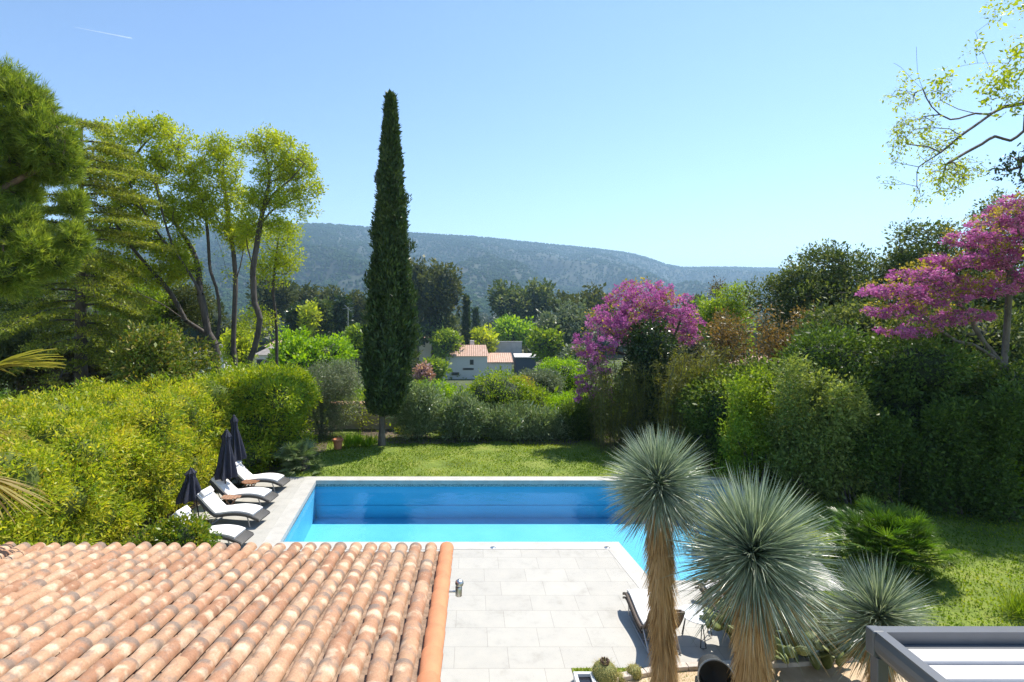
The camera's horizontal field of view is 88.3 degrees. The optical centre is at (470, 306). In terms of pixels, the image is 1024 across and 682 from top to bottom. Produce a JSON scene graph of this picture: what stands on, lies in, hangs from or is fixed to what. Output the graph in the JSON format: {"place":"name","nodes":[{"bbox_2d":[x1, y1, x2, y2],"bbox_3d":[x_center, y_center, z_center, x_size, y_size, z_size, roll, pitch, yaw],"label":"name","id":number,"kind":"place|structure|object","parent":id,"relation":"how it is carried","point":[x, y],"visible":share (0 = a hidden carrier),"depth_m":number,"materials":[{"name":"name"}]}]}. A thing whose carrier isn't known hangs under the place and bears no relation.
{"place":"outdoors","nodes":[
{"label":"outdoors","id":0,"kind":"place"},
{"bbox_2d":[110,420,328,543],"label":"hedge soil","id":1,"kind":"structure","parent":0,"point":[214,491],"depth_m":20.51,"materials":[{"name":"soil"}]},
{"bbox_2d":[0,312,69,406],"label":"background tree","id":2,"kind":"object","parent":1,"relation":"on","point":[9,346],"visible":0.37,"depth_m":23.32,"materials":[{"name":"green plant"}]},
{"bbox_2d":[0,51,100,303],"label":"pine tree","id":3,"kind":"object","parent":1,"relation":"on","point":[39,145],"visible":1,"depth_m":14.66,"materials":[{"name":"green plant"}]},
{"bbox_2d":[10,337,118,402],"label":"background tree","id":4,"kind":"object","parent":1,"relation":"on","point":[69,378],"visible":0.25,"depth_m":23.64,"materials":[{"name":"green plant"}]},
{"bbox_2d":[0,118,184,403],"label":"cedar tree","id":5,"kind":"object","parent":1,"relation":"on","point":[83,351],"visible":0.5,"depth_m":22.73,"materials":[{"name":"green plant"}]},
{"bbox_2d":[0,369,249,546],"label":"hedge","id":6,"kind":"object","parent":1,"relation":"on","point":[106,465],"visible":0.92,"depth_m":14.18,"materials":[{"name":"green plant"}]},
{"bbox_2d":[85,110,220,374],"bbox_3d":[-16.434,-1.776,26.989,7.349,16.562,3.198,0,0,0],"label":"locust tree","id":7,"kind":"object","parent":1,"relation":"on","point":[180,269],"visible":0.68,"depth_m":26.65,"materials":[{"name":"green plant"}]},
{"bbox_2d":[99,315,224,391],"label":"loquat tree","id":8,"kind":"object","parent":1,"relation":"on","point":[163,356],"visible":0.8,"depth_m":20.82,"materials":[{"name":"green plant"}]},
{"bbox_2d":[178,128,253,370],"bbox_3d":[-13.288,-1.393,27.448,4.097,15.786,3.217,0,0,0],"label":"locust tree","id":9,"kind":"object","parent":1,"relation":"on","point":[220,151],"visible":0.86,"depth_m":27.23,"materials":[{"name":"green plant"}]},
{"bbox_2d":[199,354,322,473],"bbox_3d":[-9.125,4.480,22.336,5.340,4.906,6.160,0,0,0],"label":"hedge","id":10,"kind":"object","parent":1,"relation":"on","point":[273,407],"visible":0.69,"depth_m":20.89,"materials":[{"name":"green plant"}]},
{"bbox_2d":[229,121,328,367],"bbox_3d":[-9.731,-1.413,26.526,5.140,15.826,2.755,0,0,0],"label":"locust tree","id":11,"kind":"object","parent":1,"relation":"on","point":[285,164],"visible":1,"depth_m":26.29,"materials":[{"name":"green plant"}]},
{"bbox_2d":[0,0,1023,275],"label":"sky","id":12,"kind":"structure","parent":0,"point":[688,133],"materials":[{"name":"blue"}]},
{"bbox_2d":[2,345,1023,672],"bbox_3d":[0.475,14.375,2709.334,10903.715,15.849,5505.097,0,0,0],"label":"ground","id":13,"kind":"structure","parent":0,"point":[942,621],"depth_m":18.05,"materials":[{"name":"green plant"}]},
{"bbox_2d":[0,348,65,525],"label":"palm tree","id":14,"kind":"object","parent":13,"relation":"on","point":[13,361],"visible":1,"depth_m":7.36,"materials":[{"name":"green plant"}]},
{"bbox_2d":[0,280,94,394],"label":"background tree","id":15,"kind":"object","parent":13,"relation":"on","point":[10,307],"visible":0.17,"depth_m":29.72,"materials":[{"name":"green plant"}]},
{"bbox_2d":[88,281,176,333],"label":"background tree","id":16,"kind":"object","parent":13,"relation":"on","point":[159,306],"visible":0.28,"depth_m":33.42,"materials":[{"name":"green plant"}]},
{"bbox_2d":[135,278,216,335],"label":"background tree","id":17,"kind":"object","parent":13,"relation":"on","point":[190,308],"visible":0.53,"depth_m":34.99,"materials":[{"name":"green plant"}]},
{"bbox_2d":[177,294,231,357],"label":"pine tree","id":18,"kind":"object","parent":13,"relation":"on","point":[194,334],"visible":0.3,"depth_m":88.39,"materials":[{"name":"green plant"}]},
{"bbox_2d":[218,322,261,368],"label":"broadleaf tree","id":19,"kind":"object","parent":13,"relation":"on","point":[243,346],"visible":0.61,"depth_m":59.26,"materials":[{"name":"green plant"}]},
{"bbox_2d":[230,215,310,366],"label":"young tree","id":20,"kind":"object","parent":13,"relation":"on","point":[283,262],"visible":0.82,"depth_m":32.88,"materials":[{"name":"green plant"}]},
{"bbox_2d":[245,273,298,341],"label":"pine tree","id":21,"kind":"object","parent":13,"relation":"on","point":[284,297],"visible":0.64,"depth_m":147.38,"materials":[{"name":"green plant"}]},
{"bbox_2d":[270,437,326,476],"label":"fan palm","id":22,"kind":"object","parent":13,"relation":"on","point":[302,452],"visible":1,"depth_m":20.66,"materials":[{"name":"green plant"}]},
{"bbox_2d":[295,297,323,337],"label":"broadleaf tree","id":23,"kind":"object","parent":13,"relation":"on","point":[308,314],"visible":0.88,"depth_m":107.35,"materials":[{"name":"green plant"}]},
{"bbox_2d":[262,324,358,378],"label":"broadleaf tree","id":24,"kind":"object","parent":13,"relation":"on","point":[302,350],"visible":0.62,"depth_m":50.79,"materials":[{"name":"green plant"}]},
{"bbox_2d":[312,296,337,339],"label":"conifer","id":25,"kind":"object","parent":13,"relation":"on","point":[325,326],"visible":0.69,"depth_m":111.36,"materials":[{"name":"green plant"}]},
{"bbox_2d":[329,291,354,360],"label":"conifer","id":26,"kind":"object","parent":13,"relation":"on","point":[342,316],"visible":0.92,"depth_m":113.21,"materials":[{"name":"green plant"}]},
{"bbox_2d":[341,322,366,388],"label":"broadleaf tree","id":27,"kind":"object","parent":13,"relation":"on","point":[355,332],"visible":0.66,"depth_m":74.13,"materials":[{"name":"green plant"}]},
{"bbox_2d":[346,289,367,365],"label":"pine tree","id":28,"kind":"object","parent":13,"relation":"on","point":[358,303],"visible":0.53,"depth_m":157.69,"materials":[{"name":"green plant"}]},
{"bbox_2d":[0,357,715,431],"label":"undergrowth","id":29,"kind":"object","parent":13,"relation":"on","point":[571,391],"depth_m":39.65,"materials":[{"name":"green plant"}]},
{"bbox_2d":[328,401,397,428],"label":"garden wall","id":30,"kind":"structure","parent":13,"relation":"on","point":[356,425],"depth_m":27.88,"materials":[{"name":"stone"}]},
{"bbox_2d":[356,88,423,445],"bbox_3d":[-3.888,-1.779,24.664,2.809,16.765,2.960,0,0,44],"label":"cypress tree","id":31,"kind":"object","parent":13,"relation":"on","point":[388,330],"visible":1,"depth_m":24.07,"materials":[{"name":"green plant"}]},
{"bbox_2d":[45,311,788,356],"bbox_3d":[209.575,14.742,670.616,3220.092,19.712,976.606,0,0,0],"label":"valley woodland","id":32,"kind":"object","parent":13,"relation":"on","point":[482,321],"depth_m":299.70,"materials":[{"name":"green plant"}]},
{"bbox_2d":[63,313,772,359],"bbox_3d":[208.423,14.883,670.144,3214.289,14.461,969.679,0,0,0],"label":"valley crowns","id":33,"kind":"object","parent":13,"relation":"on","point":[606,343],"visible":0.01,"depth_m":198.92,"materials":[{"name":"green plant"}]},
{"bbox_2d":[409,255,435,358],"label":"pine tree","id":34,"kind":"object","parent":13,"relation":"on","point":[422,265],"visible":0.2,"depth_m":148.37,"materials":[{"name":"green plant"}]},
{"bbox_2d":[417,354,452,382],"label":"broadleaf tree","id":35,"kind":"object","parent":13,"relation":"on","point":[440,368],"visible":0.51,"depth_m":123.49,"materials":[{"name":"green plant"}]},
{"bbox_2d":[409,309,461,358],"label":"broadleaf tree","id":36,"kind":"object","parent":13,"relation":"on","point":[433,324],"visible":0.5,"depth_m":148.47,"materials":[{"name":"green plant"}]},
{"bbox_2d":[412,257,471,357],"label":"pine tree","id":37,"kind":"object","parent":13,"relation":"on","point":[441,288],"visible":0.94,"depth_m":146.56,"materials":[{"name":"green plant"}]},
{"bbox_2d":[428,325,464,360],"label":"broadleaf tree","id":38,"kind":"object","parent":13,"relation":"on","point":[445,340],"visible":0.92,"depth_m":138.07,"materials":[{"name":"green plant"}]},
{"bbox_2d":[442,340,512,378],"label":"white house","id":39,"kind":"structure","parent":13,"relation":"on","point":[468,361],"depth_m":138.00,"materials":[{"name":"white paint"}]},
{"bbox_2d":[467,323,499,352],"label":"broadleaf tree","id":40,"kind":"object","parent":13,"relation":"on","point":[482,335],"visible":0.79,"depth_m":148.52,"materials":[{"name":"green plant"}]},
{"bbox_2d":[484,279,535,319],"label":"pine tree","id":41,"kind":"object","parent":13,"relation":"on","point":[509,301],"visible":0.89,"depth_m":207.38,"materials":[{"name":"green plant"}]},
{"bbox_2d":[491,313,537,346],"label":"broadleaf tree","id":42,"kind":"object","parent":13,"relation":"on","point":[507,327],"visible":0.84,"depth_m":162.41,"materials":[{"name":"green plant"}]},
{"bbox_2d":[520,277,557,321],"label":"pine tree","id":43,"kind":"object","parent":13,"relation":"on","point":[542,294],"visible":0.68,"depth_m":212.00,"materials":[{"name":"green plant"}]},
{"bbox_2d":[518,366,568,395],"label":"shrub","id":44,"kind":"object","parent":13,"relation":"on","point":[549,379],"visible":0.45,"depth_m":35.40,"materials":[{"name":"green plant"}]},
{"bbox_2d":[525,324,565,362],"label":"broadleaf tree","id":45,"kind":"object","parent":13,"relation":"on","point":[543,342],"visible":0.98,"depth_m":103.74,"materials":[{"name":"green plant"}]},
{"bbox_2d":[262,477,845,590],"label":"swimming pool","id":46,"kind":"structure","parent":13,"relation":"in","point":[516,513],"depth_m":19.62,"materials":[{"name":"liquid"}]},
{"bbox_2d":[534,354,589,394],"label":"shrub","id":47,"kind":"object","parent":13,"relation":"on","point":[567,368],"visible":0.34,"depth_m":42.91,"materials":[{"name":"green plant"}]},
{"bbox_2d":[527,296,604,358],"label":"broadleaf tree","id":48,"kind":"object","parent":13,"relation":"on","point":[569,322],"visible":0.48,"depth_m":107.72,"materials":[{"name":"green plant"}]},
{"bbox_2d":[566,282,618,347],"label":"pine tree","id":49,"kind":"object","parent":13,"relation":"on","point":[594,297],"visible":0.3,"depth_m":148.31,"materials":[{"name":"green plant"}]},
{"bbox_2d":[573,351,665,452],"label":"shrub","id":50,"kind":"object","parent":13,"relation":"on","point":[613,425],"visible":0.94,"depth_m":23.62,"materials":[{"name":"plant"}]},
{"bbox_2d":[663,323,712,378],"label":"broadleaf tree","id":51,"kind":"object","parent":13,"relation":"on","point":[691,349],"visible":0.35,"depth_m":58.69,"materials":[{"name":"green plant"}]},
{"bbox_2d":[694,279,756,332],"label":"young tree","id":52,"kind":"object","parent":13,"relation":"on","point":[710,310],"visible":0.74,"depth_m":33.62,"materials":[{"name":"green plant"}]},
{"bbox_2d":[700,306,758,369],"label":"young tree","id":53,"kind":"object","parent":13,"relation":"on","point":[726,332],"visible":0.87,"depth_m":25.52,"materials":[{"name":"green plant"}]},
{"bbox_2d":[710,362,792,485],"bbox_3d":[10.375,4.398,19.296,3.210,4.783,2.496,0,0,0],"label":"shrub","id":54,"kind":"object","parent":13,"relation":"on","point":[747,419],"visible":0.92,"depth_m":19.00,"materials":[{"name":"green plant"}]},
{"bbox_2d":[625,661,906,681],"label":"sand bed","id":55,"kind":"object","parent":13,"relation":"on","point":[795,674],"visible":0.2,"depth_m":9.23,"materials":[{"name":"beige sand"}]},
{"bbox_2d":[597,420,722,681],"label":"yucca","id":56,"kind":"object","parent":55,"relation":"on","point":[655,490],"visible":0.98,"depth_m":8.33,"materials":[{"name":"green plant"}]},
{"bbox_2d":[697,654,734,681],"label":"metal pot","id":57,"kind":"object","parent":55,"relation":"on","point":[713,668],"visible":0.89,"depth_m":9.05,"materials":[{"name":"metal"}]},
{"bbox_2d":[595,657,858,681],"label":"bed edging","id":58,"kind":"object","parent":55,"relation":"on","point":[693,666],"visible":0.27,"depth_m":9.42,"materials":[{"name":"stone"}]},
{"bbox_2d":[663,455,861,681],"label":"yucca","id":59,"kind":"object","parent":55,"relation":"on","point":[758,552],"visible":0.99,"depth_m":7.33,"materials":[{"name":"green plant"}]},
{"bbox_2d":[699,592,863,669],"bbox_3d":[5.789,6.010,9.800,2.809,0.956,2.057,0,0,0],"label":"prickly pear","id":60,"kind":"object","parent":55,"relation":"on","point":[827,661],"visible":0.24,"depth_m":9.37,"materials":[{"name":"green plant"}]},
{"bbox_2d":[811,547,943,681],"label":"yucca","id":61,"kind":"object","parent":55,"relation":"on","point":[877,606],"visible":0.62,"depth_m":8.22,"materials":[{"name":"green plant"}]},
{"bbox_2d":[866,625,1023,681],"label":"pergola","id":62,"kind":"object","parent":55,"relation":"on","point":[951,653],"visible":1,"depth_m":6.15,"materials":[{"name":"grey metal"}]},
{"bbox_2d":[753,352,851,501],"bbox_3d":[11.626,4.088,18.327,3.202,5.249,2.479,0,0,0],"label":"shrub","id":63,"kind":"object","parent":13,"relation":"on","point":[789,394],"visible":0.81,"depth_m":18.06,"materials":[{"name":"green plant"}]},
{"bbox_2d":[739,238,901,355],"bbox_3d":[20.947,1.275,30.112,9.413,10.655,6.890,0,0,0],"label":"holm oak","id":64,"kind":"object","parent":13,"relation":"on","point":[832,284],"visible":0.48,"depth_m":29.91,"materials":[{"name":"green plant"}]},
{"bbox_2d":[789,373,909,505],"bbox_3d":[12.525,4.495,17.585,3.435,4.656,2.195,0,0,0],"label":"shrub","id":65,"kind":"object","parent":13,"relation":"on","point":[843,405],"visible":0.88,"depth_m":17.27,"materials":[{"name":"green plant"}]},
{"bbox_2d":[810,494,969,597],"bbox_3d":[10.276,5.641,13.077,3.114,1.775,2.932,0,0,-19],"label":"fan palm","id":66,"kind":"object","parent":13,"relation":"on","point":[868,524],"visible":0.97,"depth_m":12.70,"materials":[{"name":"green plant"}]},
{"bbox_2d":[869,216,1003,322],"bbox_3d":[25.177,0.760,28.857,7.469,11.533,5.722,0,0,0],"label":"holm oak","id":67,"kind":"object","parent":13,"relation":"on","point":[903,255],"visible":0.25,"depth_m":28.69,"materials":[{"name":"green plant"}]},
{"bbox_2d":[890,389,996,516],"bbox_3d":[15.138,4.682,16.931,2.978,4.352,2.580,0,0,-33],"label":"shrub","id":68,"kind":"object","parent":13,"relation":"on","point":[955,415],"visible":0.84,"depth_m":16.39,"materials":[{"name":"green plant"}]},
{"bbox_2d":[876,0,1023,255],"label":"hackberry tree","id":69,"kind":"object","parent":13,"relation":"on","point":[1005,74],"visible":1,"depth_m":12.26,"materials":[{"name":"green plant"}]},
{"bbox_2d":[930,186,1023,343],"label":"holm oak","id":70,"kind":"object","parent":13,"relation":"on","point":[1018,298],"visible":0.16,"depth_m":26.38,"materials":[{"name":"green plant"}]},
{"bbox_2d":[937,376,1023,525],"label":"shrub","id":71,"kind":"object","parent":13,"relation":"on","point":[1007,407],"visible":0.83,"depth_m":15.92,"materials":[{"name":"green plant"}]},
{"bbox_2d":[978,579,1023,622],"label":"grass tuft","id":72,"kind":"object","parent":13,"relation":"on","point":[1014,604],"visible":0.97,"depth_m":11.06,"materials":[{"name":"green plant"}]},
{"bbox_2d":[985,142,1023,191],"bbox_3d":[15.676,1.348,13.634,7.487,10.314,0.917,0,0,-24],"label":"evergreen tree","id":73,"kind":"object","parent":13,"relation":"on","point":[1018,159],"visible":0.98,"depth_m":12.33,"materials":[{"name":"green plant"}]},
{"bbox_2d":[190,477,860,681],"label":"terrace","id":74,"kind":"structure","parent":0,"point":[535,615],"depth_m":11.07,"materials":[{"name":"beige stone"}]},
{"bbox_2d":[120,510,222,550],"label":"citrus shrub","id":75,"kind":"object","parent":74,"relation":"on","point":[195,529],"visible":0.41,"depth_m":12.95,"materials":[{"name":"green plant"}]},
{"bbox_2d":[175,467,209,524],"bbox_3d":[-8.343,5.650,15.718,0.965,1.707,0.754,0,0,0],"label":"garden umbrella","id":76,"kind":"object","parent":74,"relation":"on","point":[191,489],"visible":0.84,"depth_m":15.61,"materials":[{"name":"fabric"}]},
{"bbox_2d":[171,505,253,545],"bbox_3d":[-7.057,6.008,14.313,2.077,1.002,0.665,0,0,5],"label":"sun lounger","id":77,"kind":"object","parent":74,"relation":"on","point":[240,535],"visible":0.42,"depth_m":14.22,"materials":[{"name":"fabric"}]},
{"bbox_2d":[214,429,237,504],"bbox_3d":[-8.113,5.268,17.374,0.728,2.466,0.728,0,0,0],"label":"garden umbrella","id":78,"kind":"object","parent":74,"relation":"on","point":[226,467],"visible":0.88,"depth_m":17.26,"materials":[{"name":"fabric"}]},
{"bbox_2d":[0,541,453,681],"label":"outbuilding","id":79,"kind":"structure","parent":74,"relation":"on","point":[141,612],"depth_m":5.37,"materials":[{"name":"tile"}]},
{"bbox_2d":[196,486,269,527],"bbox_3d":[-7.195,6.008,15.867,2.077,1.002,0.665,0,0,7],"label":"sun lounger","id":80,"kind":"object","parent":74,"relation":"on","point":[211,502],"visible":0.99,"depth_m":15.71,"materials":[{"name":"fabric"}]},
{"bbox_2d":[230,414,246,487],"bbox_3d":[-8.502,5.198,19.077,0.648,2.606,0.650,0,0,0],"label":"garden umbrella","id":81,"kind":"object","parent":74,"relation":"on","point":[238,448],"visible":0.78,"depth_m":18.99,"materials":[{"name":"fabric"}]},
{"bbox_2d":[209,476,278,505],"bbox_3d":[-7.478,6.008,17.333,2.077,1.002,0.665,0,0,5],"label":"sun lounger","id":82,"kind":"object","parent":74,"relation":"on","point":[222,488],"visible":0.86,"depth_m":17.15,"materials":[{"name":"fabric"}]},
{"bbox_2d":[234,461,289,491],"bbox_3d":[-7.598,6.008,18.833,2.077,1.002,0.665,0,0,5],"label":"sun lounger","id":83,"kind":"object","parent":74,"relation":"on","point":[280,480],"visible":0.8,"depth_m":18.71,"materials":[{"name":"fabric"}]},
{"bbox_2d":[572,668,640,671],"bbox_3d":[4.800,6.490,8.825,5.980,0.001,1.250,0,0,0],"label":"grass strip","id":84,"kind":"object","parent":74,"relation":"on","point":[573,670],"depth_m":9.41,"materials":[{"name":"plant"}]},
{"bbox_2d":[588,656,619,681],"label":"barrel cactus","id":85,"kind":"object","parent":84,"relation":"on","point":[604,669],"visible":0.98,"depth_m":9.00,"materials":[{"name":"green plant"}]},
{"bbox_2d":[622,589,684,653],"bbox_3d":[3.620,6.034,10.534,0.695,0.936,1.688,0,0,0],"label":"chaise longue","id":86,"kind":"object","parent":74,"relation":"on","point":[635,599],"visible":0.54,"depth_m":10.59,"materials":[{"name":"white fabric"}]},
{"bbox_2d":[61,225,995,310],"bbox_3d":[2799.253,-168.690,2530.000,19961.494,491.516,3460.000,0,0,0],"label":"hills","id":87,"kind":"structure","parent":0,"point":[556,264],"depth_m":2216.53,"materials":[{"name":"green plant"}]},
{"bbox_2d":[99,222,825,316],"bbox_3d":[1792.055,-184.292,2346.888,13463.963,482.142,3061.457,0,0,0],"label":"hillside forest","id":88,"kind":"object","parent":87,"relation":"on","point":[342,253],"visible":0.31,"depth_m":2069.02,"materials":[{"name":"green plant"}]},
{"bbox_2d":[328,422,1022,508],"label":"planting soil","id":89,"kind":"structure","parent":0,"point":[368,432],"depth_m":25.52,"materials":[{"name":"soil"}]},
{"bbox_2d":[301,354,363,440],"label":"olive tree","id":90,"kind":"object","parent":89,"relation":"on","point":[333,383],"visible":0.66,"depth_m":26.12,"materials":[{"name":"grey plant"}]},
{"bbox_2d":[385,378,449,441],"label":"oleander","id":91,"kind":"object","parent":89,"relation":"on","point":[418,409],"visible":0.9,"depth_m":25.52,"materials":[{"name":"green plant"}]},
{"bbox_2d":[428,387,490,441],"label":"oleander","id":92,"kind":"object","parent":89,"relation":"on","point":[465,412],"visible":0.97,"depth_m":25.47,"materials":[{"name":"green plant"}]},
{"bbox_2d":[461,365,533,409],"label":"shrub","id":93,"kind":"object","parent":89,"relation":"on","point":[495,388],"visible":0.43,"depth_m":27.22,"materials":[{"name":"green plant"}]},
{"bbox_2d":[479,393,535,441],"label":"oleander","id":94,"kind":"object","parent":89,"relation":"on","point":[506,423],"visible":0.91,"depth_m":25.46,"materials":[{"name":"green plant"}]},
{"bbox_2d":[514,379,553,410],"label":"shrub","id":95,"kind":"object","parent":89,"relation":"on","point":[536,398],"visible":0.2,"depth_m":27.47,"materials":[{"name":"green plant"}]},
{"bbox_2d":[519,401,580,441],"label":"oleander","id":96,"kind":"object","parent":89,"relation":"on","point":[544,420],"visible":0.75,"depth_m":25.44,"materials":[{"name":"green plant"}]},
{"bbox_2d":[551,390,607,441],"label":"oleander","id":97,"kind":"object","parent":89,"relation":"on","point":[576,412],"visible":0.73,"depth_m":25.41,"materials":[{"name":"green plant"}]},
{"bbox_2d":[571,276,706,411],"bbox_3d":[8.084,2.469,26.424,7.874,8.180,3.898,0,0,-16],"label":"judas tree","id":98,"kind":"object","parent":89,"relation":"on","point":[627,310],"visible":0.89,"depth_m":25.68,"materials":[{"name":"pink plant"}]},
{"bbox_2d":[617,317,680,450],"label":"ivy covered tree","id":99,"kind":"object","parent":89,"relation":"on","point":[646,342],"visible":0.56,"depth_m":24.06,"materials":[{"name":"green plant"}]},
{"bbox_2d":[637,341,742,456],"bbox_3d":[9.693,3.980,23.323,4.755,5.041,3.385,0,0,0],"label":"bamboo clump","id":100,"kind":"object","parent":89,"relation":"on","point":[669,386],"visible":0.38,"depth_m":22.80,"materials":[{"name":"plant"}]},
{"bbox_2d":[669,351,813,474],"bbox_3d":[11.536,4.426,21.599,6.943,5.320,4.955,0,0,34],"label":"laurel hedge","id":101,"kind":"object","parent":89,"relation":"on","point":[707,408],"visible":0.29,"depth_m":21.39,"materials":[{"name":"green plant"}]},
{"bbox_2d":[743,298,801,362],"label":"young tree","id":102,"kind":"object","parent":89,"relation":"on","point":[772,336],"visible":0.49,"depth_m":24.49,"materials":[{"name":"green plant"}]},
{"bbox_2d":[832,400,934,506],"bbox_3d":[13.752,4.921,17.385,3.745,3.684,2.268,0,0,0],"label":"shrub","id":103,"kind":"object","parent":89,"relation":"on","point":[892,434],"visible":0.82,"depth_m":16.91,"materials":[{"name":"green plant"}]},
{"bbox_2d":[756,317,1023,502],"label":"laurel hedge","id":104,"kind":"object","parent":89,"relation":"on","point":[896,373],"visible":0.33,"depth_m":18.11,"materials":[{"name":"green plant"}]},
{"bbox_2d":[773,297,1023,374],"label":"evergreen thicket","id":105,"kind":"object","parent":89,"relation":"on","point":[992,333],"visible":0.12,"depth_m":20.97,"materials":[{"name":"green plant"}]},
{"bbox_2d":[854,187,1023,370],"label":"judas tree","id":106,"kind":"object","parent":89,"relation":"on","point":[1007,284],"visible":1,"depth_m":17.93,"materials":[{"name":"pink plant"}]},
{"bbox_2d":[927,344,1023,504],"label":"laurel hedge","id":107,"kind":"object","parent":89,"relation":"on","point":[998,373],"visible":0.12,"depth_m":17.32,"materials":[{"name":"green plant"}]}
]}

